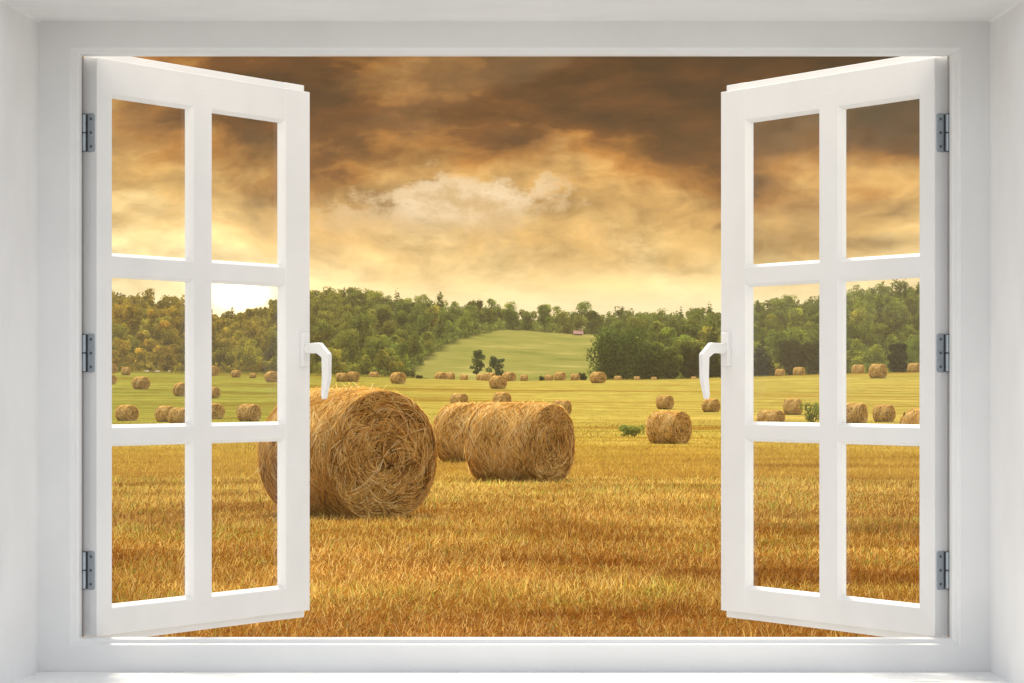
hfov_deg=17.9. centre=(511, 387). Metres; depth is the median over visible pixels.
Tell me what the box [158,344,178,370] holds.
broadleaf tree
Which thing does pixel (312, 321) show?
broadleaf tree
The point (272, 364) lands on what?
broadleaf tree
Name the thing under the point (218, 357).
broadleaf tree
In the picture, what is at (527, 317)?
broadleaf tree
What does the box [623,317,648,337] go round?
broadleaf tree
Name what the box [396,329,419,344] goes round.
broadleaf tree
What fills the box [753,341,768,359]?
broadleaf tree
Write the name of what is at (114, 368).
hay bale
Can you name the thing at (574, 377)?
hay bale
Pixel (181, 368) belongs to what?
shrub
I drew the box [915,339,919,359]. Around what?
broadleaf tree
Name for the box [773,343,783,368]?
conifer tree
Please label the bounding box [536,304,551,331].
broadleaf tree
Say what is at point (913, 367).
hay bale
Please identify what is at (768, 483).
stubble
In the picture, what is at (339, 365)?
broadleaf tree
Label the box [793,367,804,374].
hay bale
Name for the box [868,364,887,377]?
hay bale
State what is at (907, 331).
broadleaf tree
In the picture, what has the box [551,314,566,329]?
broadleaf tree
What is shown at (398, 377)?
hay bale
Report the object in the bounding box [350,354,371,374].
broadleaf tree
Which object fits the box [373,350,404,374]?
broadleaf tree
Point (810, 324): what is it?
broadleaf tree
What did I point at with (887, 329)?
conifer tree
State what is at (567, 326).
broadleaf tree
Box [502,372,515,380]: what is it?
hay bale
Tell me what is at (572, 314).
broadleaf tree
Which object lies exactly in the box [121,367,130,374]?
hay bale
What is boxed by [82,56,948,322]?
sky
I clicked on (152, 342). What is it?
broadleaf tree
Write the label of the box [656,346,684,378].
grove tree
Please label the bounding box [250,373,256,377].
hay bale
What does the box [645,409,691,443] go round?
hay bale
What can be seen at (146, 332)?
broadleaf tree
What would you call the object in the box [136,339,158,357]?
broadleaf tree
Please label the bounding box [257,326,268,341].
broadleaf tree
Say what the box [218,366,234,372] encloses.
shrub
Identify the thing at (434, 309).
broadleaf tree
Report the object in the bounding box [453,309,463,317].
broadleaf tree
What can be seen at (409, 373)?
shrub
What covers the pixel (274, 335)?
broadleaf tree
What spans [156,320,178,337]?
broadleaf tree
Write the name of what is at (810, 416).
shrub
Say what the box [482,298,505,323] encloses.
broadleaf tree
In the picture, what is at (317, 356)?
broadleaf tree
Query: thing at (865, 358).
broadleaf tree
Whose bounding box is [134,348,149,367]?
broadleaf tree
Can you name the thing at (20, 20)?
wall
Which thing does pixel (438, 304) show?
conifer tree
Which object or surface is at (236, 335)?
broadleaf tree
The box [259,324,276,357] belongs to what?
conifer tree
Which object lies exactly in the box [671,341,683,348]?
broadleaf tree
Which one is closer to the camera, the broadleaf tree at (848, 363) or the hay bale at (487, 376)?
the hay bale at (487, 376)
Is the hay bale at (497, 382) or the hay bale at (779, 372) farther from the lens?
the hay bale at (779, 372)
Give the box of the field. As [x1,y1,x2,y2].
[83,310,948,636]
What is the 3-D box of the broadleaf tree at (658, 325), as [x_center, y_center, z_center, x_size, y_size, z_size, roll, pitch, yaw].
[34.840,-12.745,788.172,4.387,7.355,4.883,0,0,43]
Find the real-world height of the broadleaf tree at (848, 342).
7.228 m
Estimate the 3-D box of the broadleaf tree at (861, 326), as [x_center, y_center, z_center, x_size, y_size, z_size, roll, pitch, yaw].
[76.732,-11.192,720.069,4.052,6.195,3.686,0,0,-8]
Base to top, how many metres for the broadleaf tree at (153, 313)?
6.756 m
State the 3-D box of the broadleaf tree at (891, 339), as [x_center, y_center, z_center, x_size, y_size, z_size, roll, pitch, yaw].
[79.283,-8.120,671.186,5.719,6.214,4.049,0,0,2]
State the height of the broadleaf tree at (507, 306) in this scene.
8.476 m
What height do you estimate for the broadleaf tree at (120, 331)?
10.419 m
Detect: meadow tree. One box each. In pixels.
[469,349,485,375]
[485,356,504,375]
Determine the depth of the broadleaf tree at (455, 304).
957.45 m
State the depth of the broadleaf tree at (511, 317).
912.82 m
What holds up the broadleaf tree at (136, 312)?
on the field
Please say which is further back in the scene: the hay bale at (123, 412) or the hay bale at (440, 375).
the hay bale at (440, 375)
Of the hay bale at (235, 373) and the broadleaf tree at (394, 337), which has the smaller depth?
the hay bale at (235, 373)
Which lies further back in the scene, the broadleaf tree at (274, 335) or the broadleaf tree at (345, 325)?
the broadleaf tree at (345, 325)
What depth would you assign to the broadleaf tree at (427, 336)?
719.13 m
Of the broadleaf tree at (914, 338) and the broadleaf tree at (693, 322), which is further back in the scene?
the broadleaf tree at (693, 322)
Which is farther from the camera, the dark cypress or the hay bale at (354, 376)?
the dark cypress
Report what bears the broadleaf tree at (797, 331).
on the field
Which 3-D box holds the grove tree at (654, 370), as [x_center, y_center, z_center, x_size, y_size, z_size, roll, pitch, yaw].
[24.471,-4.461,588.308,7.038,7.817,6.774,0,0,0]
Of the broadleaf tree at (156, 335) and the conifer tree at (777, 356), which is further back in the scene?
the broadleaf tree at (156, 335)
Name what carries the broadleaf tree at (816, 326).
on the field
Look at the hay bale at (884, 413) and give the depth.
275.67 m
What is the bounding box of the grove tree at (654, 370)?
[632,342,664,379]
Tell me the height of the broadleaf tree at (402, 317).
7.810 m
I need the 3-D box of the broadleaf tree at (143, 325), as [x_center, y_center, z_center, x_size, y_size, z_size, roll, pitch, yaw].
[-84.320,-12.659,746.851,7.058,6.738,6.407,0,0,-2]
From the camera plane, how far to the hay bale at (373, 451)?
34.90 m
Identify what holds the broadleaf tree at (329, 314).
on the field
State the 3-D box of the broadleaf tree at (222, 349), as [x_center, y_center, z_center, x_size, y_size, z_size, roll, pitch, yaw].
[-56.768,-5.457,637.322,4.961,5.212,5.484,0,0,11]
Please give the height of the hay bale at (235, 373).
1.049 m
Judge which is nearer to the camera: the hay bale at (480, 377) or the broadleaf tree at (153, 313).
the hay bale at (480, 377)
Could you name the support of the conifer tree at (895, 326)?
on the field
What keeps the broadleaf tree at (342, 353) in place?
on the field
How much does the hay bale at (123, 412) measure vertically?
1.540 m
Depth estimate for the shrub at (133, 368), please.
557.32 m
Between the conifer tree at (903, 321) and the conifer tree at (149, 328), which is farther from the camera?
the conifer tree at (903, 321)
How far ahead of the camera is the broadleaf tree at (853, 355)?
609.67 m
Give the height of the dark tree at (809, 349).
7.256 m
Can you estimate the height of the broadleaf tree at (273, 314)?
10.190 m
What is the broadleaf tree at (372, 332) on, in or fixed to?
on the field
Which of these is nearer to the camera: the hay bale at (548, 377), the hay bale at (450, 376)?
the hay bale at (548, 377)
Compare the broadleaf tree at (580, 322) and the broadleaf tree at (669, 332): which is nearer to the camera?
the broadleaf tree at (669, 332)
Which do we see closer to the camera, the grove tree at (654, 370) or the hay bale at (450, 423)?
the hay bale at (450, 423)
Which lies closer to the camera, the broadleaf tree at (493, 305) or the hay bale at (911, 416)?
the hay bale at (911, 416)
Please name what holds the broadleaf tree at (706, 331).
on the field
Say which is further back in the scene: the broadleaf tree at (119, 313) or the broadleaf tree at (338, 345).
the broadleaf tree at (119, 313)
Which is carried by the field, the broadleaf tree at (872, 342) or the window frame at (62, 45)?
the broadleaf tree at (872, 342)
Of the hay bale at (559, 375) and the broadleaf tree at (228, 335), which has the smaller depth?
the hay bale at (559, 375)
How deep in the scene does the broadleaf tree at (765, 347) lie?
627.09 m
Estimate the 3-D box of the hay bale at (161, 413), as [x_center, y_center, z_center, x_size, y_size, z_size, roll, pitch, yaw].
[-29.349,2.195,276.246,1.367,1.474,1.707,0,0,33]
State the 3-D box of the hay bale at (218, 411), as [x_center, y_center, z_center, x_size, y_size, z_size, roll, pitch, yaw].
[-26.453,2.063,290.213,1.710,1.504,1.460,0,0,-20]
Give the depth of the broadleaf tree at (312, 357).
612.90 m
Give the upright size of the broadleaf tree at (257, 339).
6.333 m
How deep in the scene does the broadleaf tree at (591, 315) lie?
917.47 m
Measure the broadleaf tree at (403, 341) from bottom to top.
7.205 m
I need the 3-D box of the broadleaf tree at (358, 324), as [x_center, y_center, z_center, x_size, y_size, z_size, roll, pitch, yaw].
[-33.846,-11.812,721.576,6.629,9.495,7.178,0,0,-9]
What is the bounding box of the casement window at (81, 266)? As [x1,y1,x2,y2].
[15,22,1010,682]
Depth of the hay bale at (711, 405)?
313.62 m
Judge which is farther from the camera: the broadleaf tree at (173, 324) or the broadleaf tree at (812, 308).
the broadleaf tree at (812, 308)
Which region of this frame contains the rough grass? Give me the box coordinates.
[116,370,896,379]
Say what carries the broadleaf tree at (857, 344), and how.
on the field
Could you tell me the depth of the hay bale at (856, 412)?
255.21 m
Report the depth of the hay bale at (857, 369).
481.40 m
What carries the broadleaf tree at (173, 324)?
on the field
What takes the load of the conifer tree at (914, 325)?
on the field
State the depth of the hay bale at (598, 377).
430.86 m
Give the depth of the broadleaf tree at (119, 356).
596.92 m
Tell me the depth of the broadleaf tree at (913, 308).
806.28 m
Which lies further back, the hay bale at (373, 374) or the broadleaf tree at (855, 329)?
the broadleaf tree at (855, 329)
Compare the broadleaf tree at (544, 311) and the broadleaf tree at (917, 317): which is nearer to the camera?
the broadleaf tree at (917, 317)
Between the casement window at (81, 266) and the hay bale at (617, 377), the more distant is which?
the hay bale at (617, 377)
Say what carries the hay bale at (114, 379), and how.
on the field
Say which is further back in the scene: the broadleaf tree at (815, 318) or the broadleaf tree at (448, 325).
the broadleaf tree at (448, 325)
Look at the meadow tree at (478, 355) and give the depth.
574.80 m
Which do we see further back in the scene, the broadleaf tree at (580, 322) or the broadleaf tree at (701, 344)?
the broadleaf tree at (580, 322)
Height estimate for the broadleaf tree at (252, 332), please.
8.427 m
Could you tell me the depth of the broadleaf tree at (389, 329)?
730.92 m
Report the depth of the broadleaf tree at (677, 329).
746.44 m
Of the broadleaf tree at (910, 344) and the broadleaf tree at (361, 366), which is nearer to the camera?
the broadleaf tree at (361, 366)
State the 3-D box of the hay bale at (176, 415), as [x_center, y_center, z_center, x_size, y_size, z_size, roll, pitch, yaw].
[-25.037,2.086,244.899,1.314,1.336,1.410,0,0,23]
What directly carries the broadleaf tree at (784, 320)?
on the field
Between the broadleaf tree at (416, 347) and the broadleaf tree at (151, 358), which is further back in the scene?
the broadleaf tree at (416, 347)
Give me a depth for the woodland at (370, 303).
863.44 m
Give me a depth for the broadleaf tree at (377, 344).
632.30 m
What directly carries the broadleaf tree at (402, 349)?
on the field
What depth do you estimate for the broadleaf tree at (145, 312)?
808.80 m
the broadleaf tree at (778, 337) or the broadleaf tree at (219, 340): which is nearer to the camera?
the broadleaf tree at (778, 337)
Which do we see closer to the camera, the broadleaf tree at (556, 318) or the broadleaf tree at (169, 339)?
the broadleaf tree at (169, 339)
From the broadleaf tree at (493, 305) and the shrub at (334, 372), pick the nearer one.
the shrub at (334, 372)
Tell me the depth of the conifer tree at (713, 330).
699.37 m
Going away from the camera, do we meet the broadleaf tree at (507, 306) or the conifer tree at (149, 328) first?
the conifer tree at (149, 328)
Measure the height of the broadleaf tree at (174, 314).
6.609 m
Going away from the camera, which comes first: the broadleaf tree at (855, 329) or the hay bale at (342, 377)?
the hay bale at (342, 377)
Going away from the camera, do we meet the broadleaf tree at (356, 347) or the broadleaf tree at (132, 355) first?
the broadleaf tree at (132, 355)
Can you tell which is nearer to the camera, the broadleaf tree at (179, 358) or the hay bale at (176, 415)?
the hay bale at (176, 415)
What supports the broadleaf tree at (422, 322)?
on the field
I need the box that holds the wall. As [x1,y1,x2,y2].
[0,0,1023,682]
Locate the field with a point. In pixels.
(533, 354)
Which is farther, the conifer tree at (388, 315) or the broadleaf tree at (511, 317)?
the broadleaf tree at (511, 317)
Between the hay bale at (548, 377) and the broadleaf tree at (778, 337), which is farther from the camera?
the broadleaf tree at (778, 337)
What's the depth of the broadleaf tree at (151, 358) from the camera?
606.24 m
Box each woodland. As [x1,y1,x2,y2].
[112,286,510,375]
[512,279,919,378]
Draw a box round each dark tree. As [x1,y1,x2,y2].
[777,338,807,374]
[798,338,818,374]
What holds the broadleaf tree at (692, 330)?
on the field
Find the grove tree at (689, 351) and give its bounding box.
[678,340,700,378]
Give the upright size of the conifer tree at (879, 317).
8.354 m
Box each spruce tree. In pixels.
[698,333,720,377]
[753,339,775,375]
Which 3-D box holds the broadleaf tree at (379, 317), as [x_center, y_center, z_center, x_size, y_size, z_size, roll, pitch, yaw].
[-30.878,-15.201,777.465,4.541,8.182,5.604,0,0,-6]
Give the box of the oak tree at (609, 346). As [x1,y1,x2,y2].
[584,320,664,379]
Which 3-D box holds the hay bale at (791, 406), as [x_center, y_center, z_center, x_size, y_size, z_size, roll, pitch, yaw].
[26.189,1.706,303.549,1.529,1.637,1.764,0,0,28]
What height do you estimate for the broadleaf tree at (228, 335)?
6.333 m
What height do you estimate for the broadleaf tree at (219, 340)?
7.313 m
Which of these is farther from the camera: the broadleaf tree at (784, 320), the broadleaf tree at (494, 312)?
the broadleaf tree at (494, 312)
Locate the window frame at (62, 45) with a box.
[39,22,988,671]
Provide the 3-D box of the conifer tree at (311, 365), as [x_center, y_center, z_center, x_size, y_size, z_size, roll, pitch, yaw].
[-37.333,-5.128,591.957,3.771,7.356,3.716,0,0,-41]
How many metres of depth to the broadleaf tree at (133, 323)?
729.68 m
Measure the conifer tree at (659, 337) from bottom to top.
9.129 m
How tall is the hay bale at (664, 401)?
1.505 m
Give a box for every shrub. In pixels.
[119,365,138,371]
[174,365,184,371]
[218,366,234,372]
[239,365,252,373]
[251,360,270,373]
[319,369,341,374]
[400,369,415,377]
[578,372,586,379]
[618,425,645,436]
[799,400,818,421]
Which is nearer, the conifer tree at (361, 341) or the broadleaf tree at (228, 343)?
the broadleaf tree at (228, 343)
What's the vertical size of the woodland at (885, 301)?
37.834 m
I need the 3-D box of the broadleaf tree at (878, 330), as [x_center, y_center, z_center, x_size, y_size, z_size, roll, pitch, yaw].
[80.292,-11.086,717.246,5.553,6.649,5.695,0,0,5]
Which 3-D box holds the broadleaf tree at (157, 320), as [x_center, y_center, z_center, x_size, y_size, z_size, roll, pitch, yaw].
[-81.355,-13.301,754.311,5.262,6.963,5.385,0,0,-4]
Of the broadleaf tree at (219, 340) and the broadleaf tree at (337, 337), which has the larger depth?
the broadleaf tree at (219, 340)
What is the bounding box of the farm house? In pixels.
[572,329,583,334]
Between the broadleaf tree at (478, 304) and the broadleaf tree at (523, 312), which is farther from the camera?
the broadleaf tree at (523, 312)
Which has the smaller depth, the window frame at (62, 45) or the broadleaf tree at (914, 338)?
the window frame at (62, 45)
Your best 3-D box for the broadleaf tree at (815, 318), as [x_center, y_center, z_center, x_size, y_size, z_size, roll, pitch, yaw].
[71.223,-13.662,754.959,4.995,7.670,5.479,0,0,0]
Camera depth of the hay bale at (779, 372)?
488.63 m
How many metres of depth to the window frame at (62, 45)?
5.15 m
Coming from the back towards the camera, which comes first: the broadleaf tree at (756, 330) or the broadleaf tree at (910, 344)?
the broadleaf tree at (756, 330)
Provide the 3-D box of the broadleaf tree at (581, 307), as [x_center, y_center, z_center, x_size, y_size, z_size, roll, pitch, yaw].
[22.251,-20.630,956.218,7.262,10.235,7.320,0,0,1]
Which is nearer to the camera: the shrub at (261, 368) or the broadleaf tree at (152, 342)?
the shrub at (261, 368)
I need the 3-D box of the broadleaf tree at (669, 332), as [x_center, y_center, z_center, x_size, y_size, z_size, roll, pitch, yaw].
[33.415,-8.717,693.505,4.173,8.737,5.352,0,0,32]
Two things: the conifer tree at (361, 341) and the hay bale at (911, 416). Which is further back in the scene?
the conifer tree at (361, 341)
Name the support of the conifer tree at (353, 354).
on the field
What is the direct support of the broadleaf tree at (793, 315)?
on the field
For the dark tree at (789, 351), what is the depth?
588.78 m
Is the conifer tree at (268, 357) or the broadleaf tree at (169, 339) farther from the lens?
the broadleaf tree at (169, 339)
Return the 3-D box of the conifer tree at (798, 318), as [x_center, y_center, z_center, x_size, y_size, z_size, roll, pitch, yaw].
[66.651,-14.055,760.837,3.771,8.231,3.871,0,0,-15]
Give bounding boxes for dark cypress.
[886,341,908,372]
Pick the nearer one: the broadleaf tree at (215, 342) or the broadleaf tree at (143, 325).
the broadleaf tree at (215, 342)
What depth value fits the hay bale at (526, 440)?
56.78 m
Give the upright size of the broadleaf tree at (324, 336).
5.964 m
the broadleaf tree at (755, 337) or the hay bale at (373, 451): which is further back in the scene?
the broadleaf tree at (755, 337)
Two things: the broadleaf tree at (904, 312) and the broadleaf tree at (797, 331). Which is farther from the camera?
the broadleaf tree at (904, 312)
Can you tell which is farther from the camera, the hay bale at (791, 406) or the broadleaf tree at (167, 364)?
the broadleaf tree at (167, 364)
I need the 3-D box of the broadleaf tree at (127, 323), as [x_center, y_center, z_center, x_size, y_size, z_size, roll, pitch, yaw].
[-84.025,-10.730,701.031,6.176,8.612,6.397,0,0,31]
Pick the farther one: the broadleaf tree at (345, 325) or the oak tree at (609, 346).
the broadleaf tree at (345, 325)
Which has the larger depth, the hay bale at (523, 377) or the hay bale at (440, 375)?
the hay bale at (440, 375)
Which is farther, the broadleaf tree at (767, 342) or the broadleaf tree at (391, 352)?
the broadleaf tree at (767, 342)
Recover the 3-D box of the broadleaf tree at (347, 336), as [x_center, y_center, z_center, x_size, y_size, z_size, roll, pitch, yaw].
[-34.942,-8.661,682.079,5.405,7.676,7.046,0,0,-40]
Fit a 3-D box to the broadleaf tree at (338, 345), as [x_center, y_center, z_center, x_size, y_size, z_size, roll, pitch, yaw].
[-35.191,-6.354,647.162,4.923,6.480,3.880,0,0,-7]
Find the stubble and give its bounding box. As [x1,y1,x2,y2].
[82,405,947,636]
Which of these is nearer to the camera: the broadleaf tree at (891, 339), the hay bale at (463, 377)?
the hay bale at (463, 377)
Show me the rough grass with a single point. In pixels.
(313, 374)
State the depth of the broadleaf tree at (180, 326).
752.15 m
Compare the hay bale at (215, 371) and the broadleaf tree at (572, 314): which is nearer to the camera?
the hay bale at (215, 371)
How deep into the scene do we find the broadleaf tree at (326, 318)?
750.23 m
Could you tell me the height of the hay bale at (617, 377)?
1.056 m
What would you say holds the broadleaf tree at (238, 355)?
on the field
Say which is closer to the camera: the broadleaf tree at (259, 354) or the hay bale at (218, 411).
the hay bale at (218, 411)
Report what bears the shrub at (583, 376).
on the field
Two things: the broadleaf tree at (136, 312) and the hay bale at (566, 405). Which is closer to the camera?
the hay bale at (566, 405)
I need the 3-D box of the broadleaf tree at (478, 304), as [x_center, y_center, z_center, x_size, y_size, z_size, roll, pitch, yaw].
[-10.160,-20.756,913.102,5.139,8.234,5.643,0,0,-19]
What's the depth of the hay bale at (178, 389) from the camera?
365.23 m
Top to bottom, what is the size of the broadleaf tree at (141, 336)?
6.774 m
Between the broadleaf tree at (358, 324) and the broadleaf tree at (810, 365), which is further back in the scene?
the broadleaf tree at (358, 324)
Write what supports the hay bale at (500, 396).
on the field
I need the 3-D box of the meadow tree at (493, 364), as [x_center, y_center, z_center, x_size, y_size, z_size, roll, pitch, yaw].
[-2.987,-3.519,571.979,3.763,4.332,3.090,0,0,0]
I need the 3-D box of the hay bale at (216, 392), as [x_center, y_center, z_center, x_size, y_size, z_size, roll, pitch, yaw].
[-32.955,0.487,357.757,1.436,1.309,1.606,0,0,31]
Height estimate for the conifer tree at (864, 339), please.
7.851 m
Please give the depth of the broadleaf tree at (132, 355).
611.84 m
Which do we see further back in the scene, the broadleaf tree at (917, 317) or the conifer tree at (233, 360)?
the broadleaf tree at (917, 317)
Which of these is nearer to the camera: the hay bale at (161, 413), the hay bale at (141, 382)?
the hay bale at (161, 413)
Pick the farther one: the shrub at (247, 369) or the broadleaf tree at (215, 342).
the broadleaf tree at (215, 342)
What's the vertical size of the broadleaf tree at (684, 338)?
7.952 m
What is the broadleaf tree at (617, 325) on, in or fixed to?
on the field
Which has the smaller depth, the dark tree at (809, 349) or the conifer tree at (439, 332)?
the dark tree at (809, 349)
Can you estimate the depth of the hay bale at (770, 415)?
217.14 m
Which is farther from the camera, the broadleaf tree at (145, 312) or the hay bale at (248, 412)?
the broadleaf tree at (145, 312)
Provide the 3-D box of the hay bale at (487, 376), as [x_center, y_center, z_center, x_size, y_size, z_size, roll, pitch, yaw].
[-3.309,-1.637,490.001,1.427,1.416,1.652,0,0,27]
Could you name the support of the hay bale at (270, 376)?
on the field
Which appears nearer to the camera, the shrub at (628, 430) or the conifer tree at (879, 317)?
the shrub at (628, 430)
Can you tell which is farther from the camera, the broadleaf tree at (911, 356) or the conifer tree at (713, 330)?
the conifer tree at (713, 330)
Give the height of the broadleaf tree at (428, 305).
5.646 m
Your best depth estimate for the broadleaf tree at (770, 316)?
756.69 m
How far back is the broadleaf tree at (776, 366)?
595.15 m
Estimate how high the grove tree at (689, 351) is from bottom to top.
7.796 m
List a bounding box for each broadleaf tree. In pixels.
[112,318,134,339]
[112,322,141,358]
[112,337,133,366]
[114,308,135,331]
[120,352,135,366]
[121,318,140,337]
[124,306,142,320]
[133,318,156,335]
[133,331,149,349]
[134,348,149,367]
[135,330,152,348]
[136,307,150,320]
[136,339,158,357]
[136,345,165,370]
[137,340,162,354]
[147,309,159,324]
[152,316,171,327]
[153,327,170,345]
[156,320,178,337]
[158,328,184,354]
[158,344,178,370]
[158,345,177,371]
[167,315,175,330]
[168,310,182,323]
[173,316,184,337]
[174,353,184,371]
[212,324,224,352]
[212,334,226,345]
[212,347,230,366]
[212,350,236,372]
[219,338,239,354]
[224,330,236,341]
[225,331,243,342]
[226,339,262,368]
[239,345,261,371]
[241,319,264,342]
[252,348,266,366]
[253,337,261,350]
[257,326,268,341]
[264,356,276,371]
[265,330,276,354]
[268,325,276,345]
[269,304,276,325]
[310,317,316,330]
[310,318,335,338]
[310,331,332,343]
[310,353,315,372]
[312,342,337,366]
[316,314,337,330]
[319,311,334,327]
[324,340,346,361]
[326,347,347,372]
[330,322,350,339]
[332,333,357,345]
[335,328,358,357]
[336,350,345,362]
[345,339,361,358]
[348,313,372,341]
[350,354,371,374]
[351,347,375,374]
[363,326,376,338]
[364,335,392,369]
[371,320,397,338]
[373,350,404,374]
[374,307,390,331]
[381,347,407,375]
[386,335,404,351]
[388,338,413,367]
[389,342,410,372]
[395,311,415,328]
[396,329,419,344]
[406,333,425,363]
[413,294,431,309]
[413,312,433,340]
[421,302,430,312]
[421,331,436,353]
[424,305,440,331]
[444,320,460,337]
[448,301,469,316]
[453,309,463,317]
[467,299,483,325]
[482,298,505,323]
[489,309,498,325]
[497,301,517,326]
[502,307,521,329]
[520,313,532,329]
[522,311,536,326]
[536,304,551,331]
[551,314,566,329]
[556,310,576,333]
[568,311,578,330]
[573,315,587,333]
[575,301,598,327]
[584,310,602,333]
[609,321,624,334]
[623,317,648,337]
[647,320,665,337]
[659,327,677,346]
[661,326,680,338]
[669,334,689,346]
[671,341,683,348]
[677,324,699,341]
[683,338,707,365]
[687,318,702,331]
[697,326,716,342]
[753,325,765,346]
[753,333,761,348]
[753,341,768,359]
[753,346,773,360]
[762,314,786,332]
[763,354,782,368]
[764,329,777,347]
[767,330,789,360]
[772,309,790,331]
[786,308,802,328]
[786,326,818,362]
[800,342,818,374]
[804,312,818,332]
[805,302,818,321]
[809,313,818,329]
[810,324,818,339]
[846,308,867,338]
[846,323,861,342]
[846,338,864,356]
[846,338,866,358]
[846,353,860,365]
[846,355,852,372]
[851,344,886,372]
[853,323,865,342]
[865,323,886,345]
[865,332,883,347]
[883,334,900,351]
[892,324,919,343]
[898,303,911,325]
[901,340,917,360]
[903,298,919,320]
[904,346,917,369]
[905,335,919,359]
[908,312,919,328]
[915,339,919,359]
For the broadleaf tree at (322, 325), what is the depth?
729.83 m
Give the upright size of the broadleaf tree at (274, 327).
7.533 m
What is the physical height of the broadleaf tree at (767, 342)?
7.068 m
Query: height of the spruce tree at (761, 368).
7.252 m
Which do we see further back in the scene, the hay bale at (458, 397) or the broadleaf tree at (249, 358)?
the broadleaf tree at (249, 358)
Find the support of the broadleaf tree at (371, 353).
on the field
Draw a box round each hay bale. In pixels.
[112,364,117,372]
[112,375,116,383]
[115,404,139,420]
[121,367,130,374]
[132,376,149,388]
[155,406,174,421]
[168,407,184,422]
[172,383,184,395]
[212,366,219,375]
[212,387,220,397]
[212,403,224,418]
[231,370,240,376]
[236,404,261,420]
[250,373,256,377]
[254,382,439,517]
[264,371,276,381]
[336,373,348,381]
[347,372,359,381]
[369,372,378,376]
[390,372,405,383]
[433,400,493,462]
[435,372,446,378]
[446,373,454,379]
[449,393,467,402]
[460,375,467,379]
[463,399,575,481]
[476,374,484,380]
[484,373,495,380]
[489,376,506,388]
[492,391,511,402]
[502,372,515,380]
[520,375,527,380]
[545,375,552,379]
[552,399,571,414]
[554,372,565,379]
[570,374,579,379]
[589,372,606,382]
[614,376,621,379]
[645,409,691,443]
[656,395,673,408]
[701,399,720,411]
[756,410,785,421]
[775,369,784,375]
[783,398,802,414]
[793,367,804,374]
[846,403,867,423]
[851,365,864,372]
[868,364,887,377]
[872,404,895,421]
[899,408,919,424]
[907,363,919,371]
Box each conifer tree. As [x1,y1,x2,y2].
[146,316,157,341]
[228,344,235,366]
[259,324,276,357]
[263,336,276,362]
[310,355,315,374]
[345,335,359,371]
[358,323,367,349]
[380,309,394,334]
[434,315,448,342]
[435,291,445,308]
[654,328,666,349]
[702,315,719,343]
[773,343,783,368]
[794,310,803,329]
[862,319,871,347]
[873,307,885,333]
[882,317,894,342]
[888,309,902,339]
[891,299,907,329]
[911,312,919,333]
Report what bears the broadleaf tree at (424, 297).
on the field
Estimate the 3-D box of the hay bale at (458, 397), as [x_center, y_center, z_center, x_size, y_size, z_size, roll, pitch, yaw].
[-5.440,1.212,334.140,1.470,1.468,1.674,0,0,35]
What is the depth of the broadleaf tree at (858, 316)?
749.72 m
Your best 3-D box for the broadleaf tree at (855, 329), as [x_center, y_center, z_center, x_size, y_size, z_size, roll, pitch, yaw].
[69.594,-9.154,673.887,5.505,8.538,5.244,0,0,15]

